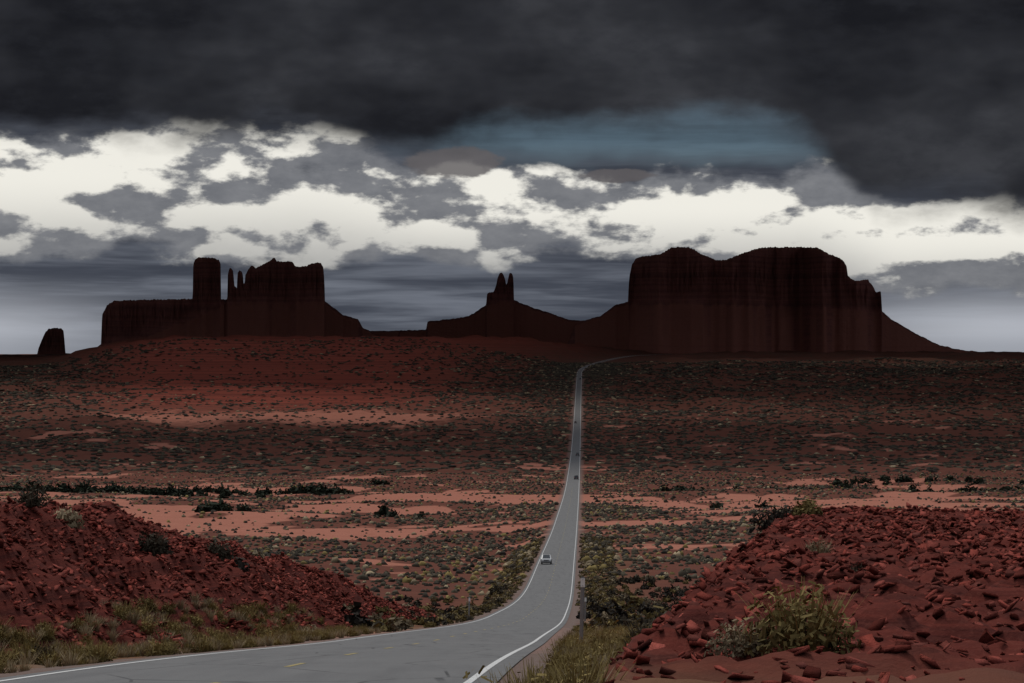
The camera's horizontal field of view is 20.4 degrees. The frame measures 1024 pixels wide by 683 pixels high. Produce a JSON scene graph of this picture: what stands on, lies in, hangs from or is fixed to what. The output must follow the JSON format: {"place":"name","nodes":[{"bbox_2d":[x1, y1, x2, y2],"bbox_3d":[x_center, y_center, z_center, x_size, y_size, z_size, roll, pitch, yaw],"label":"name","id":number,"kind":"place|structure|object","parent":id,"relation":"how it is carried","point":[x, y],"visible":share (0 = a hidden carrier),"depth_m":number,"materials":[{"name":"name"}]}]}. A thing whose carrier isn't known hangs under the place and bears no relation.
{"place":"outdoors","nodes":[
{"label":"outdoors","id":0,"kind":"place"},
{"bbox_2d":[0,354,659,682],"bbox_3d":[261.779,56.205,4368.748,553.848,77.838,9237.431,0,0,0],"label":"highway road","id":1,"kind":"structure","parent":0,"point":[431,658],"depth_m":64.22,"materials":[{"name":"grey asphalt"}]},
{"bbox_2d":[0,354,656,680],"bbox_3d":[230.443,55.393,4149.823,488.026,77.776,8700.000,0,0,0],"label":"road edge line","id":2,"kind":"object","parent":1,"relation":"on","point":[293,645],"depth_m":73.80,"materials":[{"name":"white paint"}]},
{"bbox_2d":[213,487,572,682],"bbox_3d":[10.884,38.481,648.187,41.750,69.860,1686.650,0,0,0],"label":"road dash","id":3,"kind":"object","parent":1,"relation":"on","point":[392,647],"depth_m":75.73,"materials":[{"name":"yellow paint"}]},
{"bbox_2d":[540,555,551,563],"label":"car","id":4,"kind":"object","parent":1,"relation":"on","point":[546,558],"visible":1,"depth_m":544.82,"materials":[{"name":"paint"}]},
{"bbox_2d":[464,355,638,682],"bbox_3d":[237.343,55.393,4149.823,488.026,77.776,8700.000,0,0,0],"label":"road edge line","id":5,"kind":"object","parent":1,"relation":"on","point":[474,677],"depth_m":73.80,"materials":[{"name":"white paint"}]},
{"bbox_2d":[0,335,1023,682],"bbox_3d":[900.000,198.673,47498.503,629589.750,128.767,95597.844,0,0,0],"label":"desert terrain","id":6,"kind":"structure","parent":0,"point":[768,667],"depth_m":1660.72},
{"bbox_2d":[37,328,65,354],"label":"butte","id":7,"kind":"object","parent":6,"relation":"on","point":[53,341],"visible":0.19,"depth_m":15385.88,"materials":[{"name":"stone"}]},
{"bbox_2d":[98,257,378,346],"bbox_3d":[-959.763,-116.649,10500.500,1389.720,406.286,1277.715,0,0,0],"label":"butte","id":8,"kind":"object","parent":6,"relation":"on","point":[273,297],"visible":0.48,"depth_m":10260.36,"materials":[{"name":"stone"}]},
{"bbox_2d":[0,592,664,682],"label":"verge grass","id":9,"kind":"structure","parent":6,"relation":"on","point":[576,659],"depth_m":71.11,"materials":[{"name":"green plant"}]},
{"bbox_2d":[371,330,410,336],"bbox_3d":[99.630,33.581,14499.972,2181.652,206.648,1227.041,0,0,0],"label":"ridge rock","id":10,"kind":"object","parent":6,"relation":"on","point":[388,333],"visible":0.03,"depth_m":14481.08,"materials":[{"name":"stone"}]},
{"bbox_2d":[14,483,868,664],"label":"bushes","id":11,"kind":"object","parent":6,"relation":"on","point":[796,630],"visible":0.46,"depth_m":27.95,"materials":[{"name":"green plant"}]},
{"bbox_2d":[232,550,700,629],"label":"roadside shrubs","id":12,"kind":"object","parent":6,"relation":"on","point":[355,618],"visible":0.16,"depth_m":318.94,"materials":[{"name":"green plant"}]},
{"bbox_2d":[397,273,584,343],"bbox_3d":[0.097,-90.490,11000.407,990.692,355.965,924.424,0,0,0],"label":"butte","id":13,"kind":"object","parent":6,"relation":"on","point":[502,313],"visible":0.48,"depth_m":10924.15,"materials":[{"name":"stone"}]},
{"bbox_2d":[342,536,670,631],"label":"shrubs","id":14,"kind":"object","parent":6,"relation":"on","point":[462,616],"depth_m":406.54,"materials":[{"name":"green plant"}]},
{"bbox_2d":[0,337,1023,475],"bbox_3d":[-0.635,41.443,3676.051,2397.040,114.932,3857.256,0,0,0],"label":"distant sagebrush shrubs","id":15,"kind":"object","parent":6,"relation":"on","point":[592,371],"visible":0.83,"depth_m":3000.30,"materials":[{"name":"green plant"}]},
{"bbox_2d":[0,495,1023,682],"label":"mounds","id":16,"kind":"object","parent":6,"relation":"on","point":[901,531],"visible":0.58,"depth_m":72.43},
{"bbox_2d":[0,469,1023,599],"bbox_3d":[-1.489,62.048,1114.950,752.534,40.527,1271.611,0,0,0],"label":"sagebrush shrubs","id":17,"kind":"object","parent":6,"relation":"on","point":[678,556],"visible":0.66,"depth_m":957.96,"materials":[{"name":"green plant"}]},
{"bbox_2d":[0,474,1023,518],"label":"shrubs","id":18,"kind":"object","parent":6,"relation":"on","point":[321,489],"visible":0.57,"depth_m":1440.67,"materials":[{"name":"green plant"}]},
{"bbox_2d":[579,577,584,639],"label":"delineator post","id":19,"kind":"object","parent":6,"relation":"on","point":[582,585],"visible":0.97,"depth_m":79.97,"materials":[{"name":"metal"}]},
{"bbox_2d":[584,597,586,620],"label":"delineator post","id":20,"kind":"object","parent":6,"relation":"on","point":[585,610],"visible":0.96,"depth_m":235.91,"materials":[{"name":"metal"}]},
{"bbox_2d":[568,247,976,353],"bbox_3d":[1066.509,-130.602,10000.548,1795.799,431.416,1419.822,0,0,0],"label":"mesa","id":21,"kind":"structure","parent":6,"relation":"on","point":[684,300],"depth_m":9651.74,"materials":[{"name":"stone"}]},
{"bbox_2d":[0,0,1023,353],"label":"sky","id":22,"kind":"structure","parent":0,"point":[422,153],"materials":[{"name":"grey"}]}
]}

